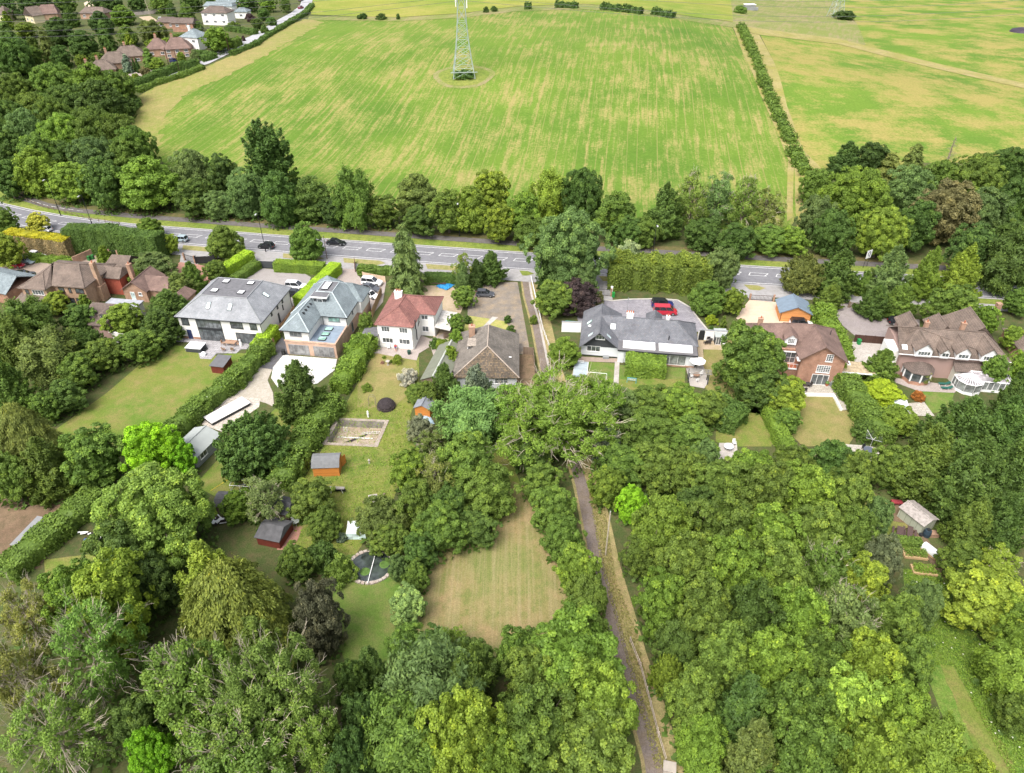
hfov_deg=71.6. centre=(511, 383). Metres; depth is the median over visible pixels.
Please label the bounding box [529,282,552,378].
lane worn track
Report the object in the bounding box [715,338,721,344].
glazed door
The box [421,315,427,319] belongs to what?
window
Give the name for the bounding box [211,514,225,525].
bag pile
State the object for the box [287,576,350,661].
broadleaf tree
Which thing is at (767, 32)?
field track
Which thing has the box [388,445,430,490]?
broadleaf tree
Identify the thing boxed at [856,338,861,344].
wheelie bin
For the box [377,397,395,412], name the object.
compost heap
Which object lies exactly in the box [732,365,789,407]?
broadleaf tree
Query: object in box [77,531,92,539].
scrap pile
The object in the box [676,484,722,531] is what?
broadleaf tree
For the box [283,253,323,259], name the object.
verge
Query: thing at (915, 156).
spruce tree
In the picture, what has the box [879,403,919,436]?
broadleaf tree
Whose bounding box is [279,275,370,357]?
slate roofed house
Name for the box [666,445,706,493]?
broadleaf tree
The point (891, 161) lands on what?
spruce tree
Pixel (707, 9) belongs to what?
field
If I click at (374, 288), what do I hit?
parked car
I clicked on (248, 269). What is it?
hedge
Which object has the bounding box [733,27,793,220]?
field edge track
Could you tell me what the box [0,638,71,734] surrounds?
ash tree
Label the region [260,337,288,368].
alley
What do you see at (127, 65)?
spruce tree
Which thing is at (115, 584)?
broadleaf tree
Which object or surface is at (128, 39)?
columnar conifer
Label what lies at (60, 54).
broadleaf tree
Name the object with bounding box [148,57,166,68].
broadleaf tree
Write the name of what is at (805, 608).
broadleaf tree
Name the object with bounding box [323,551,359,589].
shrub
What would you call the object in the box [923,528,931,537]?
water butt
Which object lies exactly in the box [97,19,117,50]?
spruce tree
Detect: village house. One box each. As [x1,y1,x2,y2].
[0,6,14,20]
[23,5,44,23]
[39,4,61,19]
[78,7,111,18]
[93,55,116,71]
[101,47,131,68]
[116,41,143,61]
[146,33,166,56]
[155,16,172,27]
[162,33,192,58]
[170,17,198,31]
[179,24,206,49]
[200,6,235,24]
[203,1,237,13]
[216,0,240,2]
[234,7,250,18]
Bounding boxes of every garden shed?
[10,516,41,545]
[209,354,232,373]
[214,491,228,512]
[266,495,293,519]
[413,393,437,416]
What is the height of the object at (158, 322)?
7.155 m
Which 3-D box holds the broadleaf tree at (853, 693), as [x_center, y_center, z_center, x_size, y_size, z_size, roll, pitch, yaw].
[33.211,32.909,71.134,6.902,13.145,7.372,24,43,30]
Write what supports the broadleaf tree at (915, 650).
on the garden ground at (238, 539)
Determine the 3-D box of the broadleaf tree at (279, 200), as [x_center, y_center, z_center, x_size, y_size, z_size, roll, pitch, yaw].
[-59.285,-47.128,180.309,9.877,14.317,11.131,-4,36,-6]
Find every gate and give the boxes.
[182,253,195,263]
[194,255,214,263]
[257,260,273,267]
[596,288,611,295]
[749,293,775,301]
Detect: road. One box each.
[0,202,1020,298]
[166,0,311,76]
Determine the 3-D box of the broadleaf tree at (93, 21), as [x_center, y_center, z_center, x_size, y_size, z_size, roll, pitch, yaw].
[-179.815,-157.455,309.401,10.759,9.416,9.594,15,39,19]
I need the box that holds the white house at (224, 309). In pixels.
[174,277,291,343]
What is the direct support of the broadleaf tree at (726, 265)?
on the garden ground at (238, 539)
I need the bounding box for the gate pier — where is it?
[995,302,1002,315]
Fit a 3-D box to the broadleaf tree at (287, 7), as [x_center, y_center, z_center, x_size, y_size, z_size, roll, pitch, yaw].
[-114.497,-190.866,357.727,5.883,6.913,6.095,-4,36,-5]
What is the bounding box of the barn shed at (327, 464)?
[311,453,345,476]
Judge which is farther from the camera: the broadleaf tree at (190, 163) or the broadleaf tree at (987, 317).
the broadleaf tree at (190, 163)
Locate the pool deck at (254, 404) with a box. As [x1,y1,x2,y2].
[202,396,259,431]
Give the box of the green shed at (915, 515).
[897,500,939,532]
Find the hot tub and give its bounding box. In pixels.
[185,341,207,352]
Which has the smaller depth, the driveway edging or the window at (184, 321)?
the window at (184, 321)
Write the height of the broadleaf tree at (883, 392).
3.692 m
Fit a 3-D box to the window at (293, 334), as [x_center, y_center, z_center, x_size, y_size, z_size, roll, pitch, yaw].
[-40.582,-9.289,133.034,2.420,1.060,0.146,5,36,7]
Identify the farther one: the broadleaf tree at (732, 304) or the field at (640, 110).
the field at (640, 110)
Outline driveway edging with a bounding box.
[604,298,707,328]
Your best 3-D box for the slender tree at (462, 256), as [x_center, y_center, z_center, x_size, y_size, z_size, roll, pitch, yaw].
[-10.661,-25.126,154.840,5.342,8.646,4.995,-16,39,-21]
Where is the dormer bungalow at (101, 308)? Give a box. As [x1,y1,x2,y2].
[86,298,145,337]
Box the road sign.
[863,250,872,266]
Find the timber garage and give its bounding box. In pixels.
[775,293,812,321]
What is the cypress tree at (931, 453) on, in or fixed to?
on the garden ground at (238, 539)
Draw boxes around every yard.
[139,16,155,20]
[423,285,462,339]
[516,354,536,388]
[853,340,881,361]
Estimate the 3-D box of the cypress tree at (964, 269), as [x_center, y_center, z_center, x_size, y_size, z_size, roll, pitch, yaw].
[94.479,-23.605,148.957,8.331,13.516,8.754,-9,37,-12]
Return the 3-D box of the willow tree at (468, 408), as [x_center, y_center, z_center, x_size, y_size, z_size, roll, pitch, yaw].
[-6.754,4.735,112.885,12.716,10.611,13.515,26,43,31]
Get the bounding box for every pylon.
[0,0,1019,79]
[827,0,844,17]
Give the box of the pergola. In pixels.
[686,368,711,384]
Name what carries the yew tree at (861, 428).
on the garden ground at (238, 539)
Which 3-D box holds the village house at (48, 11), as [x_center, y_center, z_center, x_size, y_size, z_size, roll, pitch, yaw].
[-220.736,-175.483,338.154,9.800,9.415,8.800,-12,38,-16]
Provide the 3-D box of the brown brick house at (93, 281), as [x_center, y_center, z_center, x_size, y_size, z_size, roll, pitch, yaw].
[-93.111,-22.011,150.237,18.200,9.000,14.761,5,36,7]
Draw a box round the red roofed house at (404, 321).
[362,289,456,348]
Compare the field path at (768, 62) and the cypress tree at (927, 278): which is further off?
the field path at (768, 62)
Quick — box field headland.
[131,19,323,152]
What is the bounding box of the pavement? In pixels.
[171,244,1007,310]
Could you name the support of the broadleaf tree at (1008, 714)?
on the meadow
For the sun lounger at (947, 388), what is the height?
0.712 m
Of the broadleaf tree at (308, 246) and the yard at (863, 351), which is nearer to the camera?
the yard at (863, 351)
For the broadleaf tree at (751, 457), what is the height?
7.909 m
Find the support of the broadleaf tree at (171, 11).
on the ground at (278, 14)
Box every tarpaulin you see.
[423,416,434,423]
[437,283,454,289]
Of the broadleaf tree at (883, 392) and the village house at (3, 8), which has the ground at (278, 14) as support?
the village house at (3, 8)
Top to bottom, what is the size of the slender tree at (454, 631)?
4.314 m
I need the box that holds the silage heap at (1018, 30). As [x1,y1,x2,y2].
[1009,27,1023,33]
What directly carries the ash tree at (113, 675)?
on the garden ground at (238, 539)
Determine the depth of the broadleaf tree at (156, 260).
156.87 m
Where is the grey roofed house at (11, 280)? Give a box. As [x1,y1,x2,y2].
[0,267,34,302]
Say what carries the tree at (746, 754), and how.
on the garden ground at (238, 539)
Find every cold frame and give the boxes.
[346,521,366,539]
[887,400,908,411]
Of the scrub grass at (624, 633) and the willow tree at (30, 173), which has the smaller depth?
the scrub grass at (624, 633)
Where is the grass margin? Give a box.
[307,4,733,26]
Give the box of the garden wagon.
[890,499,902,505]
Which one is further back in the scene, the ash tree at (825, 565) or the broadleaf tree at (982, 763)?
the ash tree at (825, 565)
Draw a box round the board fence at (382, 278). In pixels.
[362,272,385,281]
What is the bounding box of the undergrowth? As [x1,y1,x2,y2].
[0,9,1021,772]
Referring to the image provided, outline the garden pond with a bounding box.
[351,549,389,584]
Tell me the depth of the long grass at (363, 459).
112.82 m
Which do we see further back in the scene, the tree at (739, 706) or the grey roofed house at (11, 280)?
the grey roofed house at (11, 280)
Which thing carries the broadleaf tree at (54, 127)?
on the ground at (278, 14)
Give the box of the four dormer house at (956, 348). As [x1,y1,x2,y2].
[880,306,1011,395]
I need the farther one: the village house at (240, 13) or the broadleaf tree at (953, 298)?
the village house at (240, 13)
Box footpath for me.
[10,194,949,270]
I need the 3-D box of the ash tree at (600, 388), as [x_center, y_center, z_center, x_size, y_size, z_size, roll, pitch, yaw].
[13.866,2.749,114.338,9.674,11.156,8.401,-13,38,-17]
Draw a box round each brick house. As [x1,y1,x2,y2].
[16,260,128,305]
[121,262,170,301]
[746,316,874,384]
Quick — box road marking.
[1,197,1014,297]
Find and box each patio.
[176,337,249,358]
[277,526,301,549]
[374,334,445,359]
[579,357,616,363]
[686,365,708,387]
[697,334,726,364]
[719,443,736,458]
[803,384,846,409]
[895,378,955,392]
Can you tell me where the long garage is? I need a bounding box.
[420,340,457,382]
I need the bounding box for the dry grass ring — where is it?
[433,65,494,87]
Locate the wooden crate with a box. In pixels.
[930,530,939,537]
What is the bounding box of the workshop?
[183,425,220,468]
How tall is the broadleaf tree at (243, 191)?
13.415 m
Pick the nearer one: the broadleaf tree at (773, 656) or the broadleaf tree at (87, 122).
the broadleaf tree at (773, 656)
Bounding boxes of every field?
[134,9,795,229]
[311,0,732,21]
[761,35,1023,168]
[838,0,1023,82]
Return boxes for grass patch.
[439,67,489,85]
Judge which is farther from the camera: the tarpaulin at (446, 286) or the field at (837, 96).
the field at (837, 96)
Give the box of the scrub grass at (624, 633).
[588,491,664,768]
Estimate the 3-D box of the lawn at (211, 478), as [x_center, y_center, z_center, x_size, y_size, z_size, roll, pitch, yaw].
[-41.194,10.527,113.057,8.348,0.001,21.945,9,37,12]
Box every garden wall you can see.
[71,249,91,260]
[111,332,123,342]
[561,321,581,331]
[697,329,727,340]
[805,393,833,396]
[833,394,841,410]
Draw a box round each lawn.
[44,554,94,587]
[54,342,276,444]
[201,409,295,495]
[292,357,418,554]
[333,551,402,665]
[357,353,416,407]
[417,481,566,656]
[464,315,508,330]
[587,362,614,386]
[618,378,684,390]
[619,365,684,383]
[703,332,762,413]
[716,407,771,445]
[792,396,854,445]
[865,494,920,552]
[923,391,953,412]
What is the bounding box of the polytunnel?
[920,542,945,560]
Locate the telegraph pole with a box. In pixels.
[605,511,610,555]
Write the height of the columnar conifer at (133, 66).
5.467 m
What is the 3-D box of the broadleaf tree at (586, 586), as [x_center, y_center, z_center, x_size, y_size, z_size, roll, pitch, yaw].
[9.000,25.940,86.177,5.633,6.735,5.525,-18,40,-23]
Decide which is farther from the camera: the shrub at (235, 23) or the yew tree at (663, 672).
the shrub at (235, 23)
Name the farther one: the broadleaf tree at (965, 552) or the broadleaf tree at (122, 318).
the broadleaf tree at (122, 318)
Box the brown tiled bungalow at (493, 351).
[452,324,519,387]
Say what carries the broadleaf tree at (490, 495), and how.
on the garden ground at (238, 539)
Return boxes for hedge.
[0,483,102,585]
[2,227,75,256]
[60,222,119,254]
[105,225,123,242]
[111,226,170,257]
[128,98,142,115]
[134,58,198,86]
[134,64,204,92]
[160,337,277,437]
[193,49,213,54]
[198,52,217,61]
[223,249,255,277]
[224,24,258,34]
[227,2,314,55]
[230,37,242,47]
[230,260,261,278]
[248,324,280,346]
[265,391,348,493]
[272,258,325,274]
[292,261,342,306]
[328,332,379,394]
[356,263,392,275]
[423,271,455,285]
[524,1,531,9]
[554,0,578,8]
[599,1,622,11]
[607,246,713,295]
[621,3,643,14]
[624,351,666,379]
[650,6,676,18]
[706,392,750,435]
[735,21,799,143]
[761,405,796,453]
[784,141,813,175]
[807,301,856,360]
[831,372,898,445]
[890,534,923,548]
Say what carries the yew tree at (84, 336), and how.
on the garden ground at (238, 539)
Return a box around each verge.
[0,191,946,275]
[182,245,254,252]
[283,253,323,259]
[343,258,383,264]
[426,264,456,269]
[519,270,533,275]
[521,281,683,772]
[599,276,607,280]
[745,285,764,289]
[978,298,1003,304]
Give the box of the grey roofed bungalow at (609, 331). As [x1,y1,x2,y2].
[579,303,698,367]
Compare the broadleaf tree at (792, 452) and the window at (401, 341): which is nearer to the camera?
the broadleaf tree at (792, 452)
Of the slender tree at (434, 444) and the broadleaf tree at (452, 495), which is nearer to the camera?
the broadleaf tree at (452, 495)
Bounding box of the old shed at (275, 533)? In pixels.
[254,517,293,548]
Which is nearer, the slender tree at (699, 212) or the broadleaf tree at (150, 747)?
the broadleaf tree at (150, 747)
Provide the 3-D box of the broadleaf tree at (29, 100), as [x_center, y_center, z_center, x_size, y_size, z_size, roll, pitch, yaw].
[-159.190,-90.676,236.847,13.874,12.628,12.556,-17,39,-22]
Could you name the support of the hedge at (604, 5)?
on the grass margin
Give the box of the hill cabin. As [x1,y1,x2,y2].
[743,3,758,10]
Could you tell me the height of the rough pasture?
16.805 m
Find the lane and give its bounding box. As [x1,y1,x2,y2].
[523,281,662,772]
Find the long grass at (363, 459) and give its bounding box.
[293,398,410,553]
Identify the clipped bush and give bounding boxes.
[463,315,472,323]
[504,315,511,323]
[506,325,515,331]
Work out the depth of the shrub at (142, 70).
271.03 m
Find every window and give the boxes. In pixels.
[32,290,44,295]
[66,298,75,303]
[74,288,84,293]
[181,318,189,325]
[200,449,207,459]
[230,322,242,328]
[249,324,257,330]
[289,332,301,336]
[328,317,340,322]
[381,326,389,331]
[382,337,393,343]
[399,327,407,333]
[399,339,409,344]
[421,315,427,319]
[422,326,428,331]
[494,378,507,383]
[587,345,599,351]
[595,335,604,339]
[815,365,830,373]
[825,354,833,362]
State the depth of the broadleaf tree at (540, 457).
105.19 m
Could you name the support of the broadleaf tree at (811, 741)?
on the garden ground at (238, 539)
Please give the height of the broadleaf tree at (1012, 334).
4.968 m
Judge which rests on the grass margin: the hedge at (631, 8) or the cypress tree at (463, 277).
the hedge at (631, 8)
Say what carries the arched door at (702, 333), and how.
in the garden wall at (703, 334)
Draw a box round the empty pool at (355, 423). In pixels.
[322,418,388,446]
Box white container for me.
[663,760,675,772]
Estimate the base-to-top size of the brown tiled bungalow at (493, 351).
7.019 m
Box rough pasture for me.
[731,0,865,44]
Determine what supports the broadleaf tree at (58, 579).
on the garden ground at (238, 539)
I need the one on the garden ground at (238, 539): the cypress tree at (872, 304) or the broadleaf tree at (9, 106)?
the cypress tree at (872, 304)
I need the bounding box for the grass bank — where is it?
[20,191,949,265]
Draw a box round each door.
[130,292,136,299]
[186,329,193,338]
[198,329,224,341]
[235,332,255,343]
[288,344,309,355]
[313,346,334,357]
[341,454,345,465]
[657,354,685,365]
[698,330,704,339]
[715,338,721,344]
[783,352,796,362]
[810,374,829,384]
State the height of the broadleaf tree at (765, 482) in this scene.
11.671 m
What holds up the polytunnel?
on the path at (898, 519)
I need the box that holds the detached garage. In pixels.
[106,254,137,267]
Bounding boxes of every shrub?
[77,294,91,304]
[126,269,142,281]
[139,66,150,75]
[194,21,203,30]
[227,21,240,26]
[244,13,255,22]
[260,25,268,32]
[265,17,276,25]
[306,540,337,572]
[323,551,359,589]
[335,532,347,542]
[342,333,371,352]
[357,13,367,18]
[361,382,372,392]
[375,13,387,19]
[392,354,402,364]
[396,368,417,386]
[428,337,439,349]
[436,339,445,348]
[452,69,475,78]
[483,6,488,12]
[490,6,497,11]
[529,315,537,324]
[617,238,640,253]
[705,314,718,325]
[730,318,745,335]
[733,5,746,13]
[831,10,855,20]
[910,390,925,401]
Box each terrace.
[271,355,336,386]
[846,444,878,460]
[908,402,933,415]
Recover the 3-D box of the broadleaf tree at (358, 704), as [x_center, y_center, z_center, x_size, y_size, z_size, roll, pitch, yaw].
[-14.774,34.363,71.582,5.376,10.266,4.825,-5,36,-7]
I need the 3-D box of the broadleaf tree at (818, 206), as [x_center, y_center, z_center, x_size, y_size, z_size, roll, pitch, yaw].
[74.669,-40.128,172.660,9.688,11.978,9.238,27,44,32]
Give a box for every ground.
[0,0,1023,246]
[0,247,1023,772]
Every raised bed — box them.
[903,546,928,560]
[910,562,937,576]
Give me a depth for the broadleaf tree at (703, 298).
144.04 m
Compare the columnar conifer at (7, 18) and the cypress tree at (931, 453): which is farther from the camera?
the columnar conifer at (7, 18)
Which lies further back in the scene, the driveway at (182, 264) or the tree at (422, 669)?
the driveway at (182, 264)
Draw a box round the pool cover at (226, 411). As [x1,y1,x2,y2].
[203,397,250,425]
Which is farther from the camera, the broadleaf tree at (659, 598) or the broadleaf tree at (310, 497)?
the broadleaf tree at (310, 497)
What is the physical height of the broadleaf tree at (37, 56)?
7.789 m
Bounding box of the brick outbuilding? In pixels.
[176,286,196,300]
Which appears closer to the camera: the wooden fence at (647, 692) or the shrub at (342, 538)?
the wooden fence at (647, 692)
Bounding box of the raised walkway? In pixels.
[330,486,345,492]
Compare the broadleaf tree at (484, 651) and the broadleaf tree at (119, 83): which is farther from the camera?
the broadleaf tree at (119, 83)
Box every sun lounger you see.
[938,381,950,385]
[940,385,952,389]
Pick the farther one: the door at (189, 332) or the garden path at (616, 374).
the door at (189, 332)
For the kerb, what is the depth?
174.25 m
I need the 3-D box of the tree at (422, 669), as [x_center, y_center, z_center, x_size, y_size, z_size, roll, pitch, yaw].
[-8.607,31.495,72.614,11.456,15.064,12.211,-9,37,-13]
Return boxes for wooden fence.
[19,195,119,224]
[134,10,155,14]
[276,305,294,332]
[371,288,381,316]
[523,346,533,354]
[538,310,549,344]
[629,637,666,759]
[853,334,884,343]
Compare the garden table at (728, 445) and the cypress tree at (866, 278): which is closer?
the garden table at (728, 445)
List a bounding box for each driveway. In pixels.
[2,255,96,273]
[171,262,210,282]
[180,255,197,263]
[229,268,310,306]
[337,268,385,315]
[468,282,528,353]
[577,299,705,331]
[597,275,612,300]
[736,300,786,322]
[741,283,772,301]
[837,302,918,336]
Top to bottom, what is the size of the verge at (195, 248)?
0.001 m
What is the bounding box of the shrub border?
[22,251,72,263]
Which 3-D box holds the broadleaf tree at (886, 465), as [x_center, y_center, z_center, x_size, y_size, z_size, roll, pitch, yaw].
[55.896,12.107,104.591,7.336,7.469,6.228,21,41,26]
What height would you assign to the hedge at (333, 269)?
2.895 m
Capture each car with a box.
[11,262,25,268]
[16,269,35,272]
[21,255,35,264]
[39,225,52,231]
[174,234,188,242]
[257,241,274,248]
[285,279,305,289]
[289,288,299,296]
[325,237,345,245]
[360,275,382,285]
[361,282,379,291]
[369,290,377,299]
[475,288,494,297]
[651,297,673,306]
[653,303,677,315]
[789,316,812,323]
[887,315,896,324]
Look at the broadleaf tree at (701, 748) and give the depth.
68.84 m
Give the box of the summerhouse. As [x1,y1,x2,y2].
[714,328,726,344]
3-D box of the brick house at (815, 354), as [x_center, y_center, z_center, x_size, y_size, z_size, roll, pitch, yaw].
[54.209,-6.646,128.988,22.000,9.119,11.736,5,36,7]
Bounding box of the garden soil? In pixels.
[0,494,68,568]
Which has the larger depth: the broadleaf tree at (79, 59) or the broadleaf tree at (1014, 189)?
the broadleaf tree at (79, 59)
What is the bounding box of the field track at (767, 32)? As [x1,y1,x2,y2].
[736,27,1023,87]
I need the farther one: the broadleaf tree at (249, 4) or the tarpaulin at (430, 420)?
the broadleaf tree at (249, 4)
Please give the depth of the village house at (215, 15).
327.76 m
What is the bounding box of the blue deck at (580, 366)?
[573,360,587,376]
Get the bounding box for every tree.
[0,0,16,8]
[0,21,16,36]
[0,34,35,73]
[0,72,36,101]
[0,99,23,133]
[0,128,19,166]
[0,159,25,198]
[0,206,19,231]
[0,232,28,268]
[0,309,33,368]
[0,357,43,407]
[0,399,69,462]
[0,451,32,503]
[0,570,54,654]
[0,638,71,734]
[0,669,110,772]
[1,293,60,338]
[2,107,44,138]
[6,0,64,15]
[10,145,59,197]
[12,322,81,387]
[13,22,37,36]
[14,131,63,164]
[15,92,42,118]
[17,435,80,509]
[25,212,50,230]
[26,35,39,48]
[27,390,60,422]
[28,61,73,96]
[29,45,46,64]
[31,95,76,120]
[34,586,163,726]
[35,112,75,145]
[36,558,90,631]
[38,26,54,61]
[42,16,73,44]
[42,83,83,115]
[42,290,70,314]
[44,161,89,202]
[45,378,88,412]
[48,139,74,167]
[49,45,73,67]
[51,349,100,388]
[53,0,78,12]
[57,421,130,486]
[58,303,96,338]
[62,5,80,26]
[64,135,114,166]
[64,547,159,658]
[66,104,123,145]
[67,30,99,56]
[68,61,109,91]
[70,326,106,354]
[74,54,87,65]
[74,77,129,118]
[75,155,121,209]
[79,514,168,566]
[85,338,126,371]
[86,0,123,9]
[88,10,114,33]
[88,52,102,62]
[90,460,217,569]
[96,302,144,337]
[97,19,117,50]
[97,69,137,98]
[97,113,147,144]
[102,692,173,761]
[106,138,146,180]
[108,125,161,160]
[109,4,136,24]
[114,155,180,209]
[114,329,166,362]
[115,24,138,44]
[117,94,136,115]
[120,420,185,471]
[121,54,133,72]
[123,628,242,765]
[123,725,183,772]
[127,0,146,11]
[127,550,184,615]
[132,251,178,276]
[136,19,169,42]
[136,217,164,230]
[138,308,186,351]
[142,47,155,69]
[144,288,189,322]
[148,0,175,11]
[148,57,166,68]
[164,233,178,252]
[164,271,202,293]
[166,3,177,16]
[167,148,210,192]
[167,437,197,473]
[171,177,215,216]
[172,693,298,772]
[173,539,235,619]
[176,52,186,60]
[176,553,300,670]
[178,3,195,18]
[180,0,202,10]
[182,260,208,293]
[186,620,341,770]
[188,49,199,60]
[198,190,233,219]
[199,26,232,51]
[201,260,228,279]
[203,153,237,195]
[204,225,245,260]
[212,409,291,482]
[217,487,255,525]
[222,166,262,218]
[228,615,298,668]
[236,0,260,9]
[240,117,299,191]
[242,476,294,522]
[249,18,264,28]
[256,8,270,19]
[257,0,277,10]
[260,170,298,226]
[272,358,328,424]
[275,540,316,582]
[279,0,290,12]
[285,706,341,772]
[286,475,336,519]
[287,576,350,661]
[289,221,324,260]
[292,175,332,220]
[303,505,343,541]
[318,196,343,225]
[323,723,375,772]
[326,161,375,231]
[332,658,372,708]
[340,689,383,738]
[349,494,409,544]
[357,311,373,332]
[357,644,391,696]
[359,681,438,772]
[367,194,402,226]
[367,520,409,556]
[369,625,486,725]
[383,620,423,656]
[387,223,427,294]
[387,553,407,581]
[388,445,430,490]
[388,580,427,625]
[392,478,436,530]
[397,173,436,214]
[400,557,430,592]
[401,204,437,235]
[403,531,439,568]
[404,382,420,404]
[406,413,433,442]
[410,499,469,553]
[413,429,447,454]
[413,683,507,772]
[414,380,441,402]
[414,451,455,498]
[425,622,453,642]
[426,188,459,232]
[428,383,507,444]
[429,480,472,519]
[430,362,455,396]
[435,430,498,490]
[443,379,461,404]
[443,626,466,643]
[445,328,462,342]
[445,345,457,360]
[446,313,463,331]
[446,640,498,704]
[450,249,472,281]
[450,285,477,307]
[452,185,486,233]
[452,262,472,288]
[454,458,521,520]
[456,505,502,547]
[457,636,501,686]
[462,362,494,391]
[469,258,488,290]
[473,721,530,772]
[474,169,510,208]
[480,202,516,242]
[480,250,509,287]
[485,356,632,469]
[488,380,531,437]
[494,681,575,772]
[496,624,539,678]
[501,643,555,706]
[504,600,628,716]
[507,190,540,230]
[513,214,547,249]
[513,437,551,471]
[518,463,562,500]
[519,205,617,282]
[527,165,565,218]
[528,484,577,529]
[530,279,576,320]
[534,259,555,289]
[539,513,587,563]
[546,699,635,772]
[547,336,581,366]
[552,542,602,593]
[559,656,639,736]
[560,166,603,220]
[561,572,608,617]
[563,277,600,317]
[566,594,611,634]
[569,263,599,293]
[576,373,626,428]
[587,464,627,509]
[590,427,620,463]
[590,438,645,487]
[593,190,636,241]
[607,214,640,246]
[612,386,638,419]
[613,483,649,524]
[618,533,657,578]
[619,405,678,452]
[628,383,673,416]
[629,441,683,496]
[630,493,694,564]
[631,565,685,639]
[633,215,661,248]
[641,181,685,240]
[647,530,715,602]
[647,652,683,697]
[648,619,697,675]
[661,381,703,425]
[663,662,723,734]
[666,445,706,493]
[667,413,720,452]
[671,569,732,655]
[674,712,730,772]
[676,167,710,225]
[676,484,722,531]
[684,217,722,251]
[686,494,764,550]
[687,279,726,316]
[688,619,751,701]
[690,437,722,464]
[691,455,749,506]
[693,390,728,424]
[701,170,735,222]
[702,528,774,600]
[706,246,740,288]
[711,324,787,398]
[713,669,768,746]
[716,222,759,259]
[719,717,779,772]
[720,287,747,314]
[722,174,766,228]
[725,576,786,643]
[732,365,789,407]
[732,447,772,475]
[734,459,795,518]
[741,625,815,698]
[745,501,807,551]
[748,184,787,227]
[749,535,815,599]
[750,223,785,257]
[755,706,854,772]
[758,670,841,757]
[766,375,806,412]
[769,407,802,432]
[771,582,839,670]
[772,444,817,470]
[778,225,812,255]
[779,252,825,295]
[780,458,845,518]
[785,499,849,560]
[790,624,854,687]
[793,194,838,240]
[798,168,833,201]
[802,536,864,595]
[807,207,856,257]
[807,438,852,475]
[812,282,844,308]
[814,248,860,302]
[815,577,883,645]
[817,165,894,228]
[817,659,888,744]
[825,466,873,515]
[826,140,859,174]
[832,703,913,772]
[840,449,873,493]
[840,505,882,562]
[841,625,908,689]
[844,550,891,605]
[850,204,914,261]
[850,417,876,441]
[851,282,891,321]
[855,141,890,171]
[855,270,872,295]
[855,532,903,585]
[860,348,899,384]
[862,495,895,534]
[863,377,907,407]
[865,244,913,293]
[868,444,915,486]
[869,591,924,643]
[873,671,931,741]
[876,420,955,504]
[877,152,901,184]
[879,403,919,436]
[880,164,938,210]
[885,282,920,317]
[892,633,935,695]
[895,707,974,772]
[898,577,944,631]
[900,199,942,251]
[901,142,923,172]
[906,245,944,301]
[908,177,982,245]
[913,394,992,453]
[918,283,979,318]
[919,435,1004,523]
[921,159,959,189]
[923,370,931,383]
[933,538,983,573]
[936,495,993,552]
[937,554,1023,641]
[941,241,982,296]
[942,221,997,272]
[944,137,956,159]
[947,748,999,772]
[952,152,1009,193]
[959,186,1016,234]
[969,627,1023,697]
[976,304,1004,333]
[977,226,1023,297]
[981,354,1012,382]
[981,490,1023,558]
[981,542,1023,583]
[983,395,1023,452]
[983,588,1023,640]
[986,370,1023,425]
[989,433,1023,502]
[990,218,1023,251]
[990,692,1023,736]
[991,146,1023,182]
[998,325,1023,350]
[999,177,1023,222]
[1002,286,1023,316]
[1007,349,1023,379]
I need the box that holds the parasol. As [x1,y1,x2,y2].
[690,357,705,367]
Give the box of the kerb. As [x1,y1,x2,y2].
[3,203,998,298]
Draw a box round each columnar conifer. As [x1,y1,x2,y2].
[0,11,14,28]
[95,245,111,262]
[124,31,136,45]
[131,57,136,71]
[135,58,139,72]
[595,291,603,304]
[719,315,727,327]
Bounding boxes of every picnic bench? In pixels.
[892,526,906,535]
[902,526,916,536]
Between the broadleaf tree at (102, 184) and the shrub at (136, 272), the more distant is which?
the broadleaf tree at (102, 184)
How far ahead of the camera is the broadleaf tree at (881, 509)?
94.44 m
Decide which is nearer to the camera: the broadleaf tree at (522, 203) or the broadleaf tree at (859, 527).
the broadleaf tree at (859, 527)
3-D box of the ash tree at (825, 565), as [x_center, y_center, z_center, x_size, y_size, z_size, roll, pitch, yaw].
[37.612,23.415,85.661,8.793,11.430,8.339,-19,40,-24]
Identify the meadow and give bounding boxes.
[903,569,1023,772]
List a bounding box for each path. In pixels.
[235,368,273,405]
[377,441,415,494]
[484,317,497,325]
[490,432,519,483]
[614,361,619,385]
[751,33,820,226]
[893,501,946,581]
[941,664,1014,772]
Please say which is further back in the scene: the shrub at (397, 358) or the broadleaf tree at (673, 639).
the shrub at (397, 358)
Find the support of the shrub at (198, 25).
on the ground at (278, 14)
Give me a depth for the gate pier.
145.85 m
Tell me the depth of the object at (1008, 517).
92.13 m
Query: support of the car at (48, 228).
on the road at (769, 278)
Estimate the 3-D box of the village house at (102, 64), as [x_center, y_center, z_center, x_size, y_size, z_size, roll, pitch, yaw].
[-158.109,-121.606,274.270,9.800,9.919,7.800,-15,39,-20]
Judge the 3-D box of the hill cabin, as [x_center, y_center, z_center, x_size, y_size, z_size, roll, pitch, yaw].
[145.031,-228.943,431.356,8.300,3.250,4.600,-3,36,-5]
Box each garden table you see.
[224,340,236,346]
[291,519,298,525]
[724,443,733,449]
[863,446,871,451]

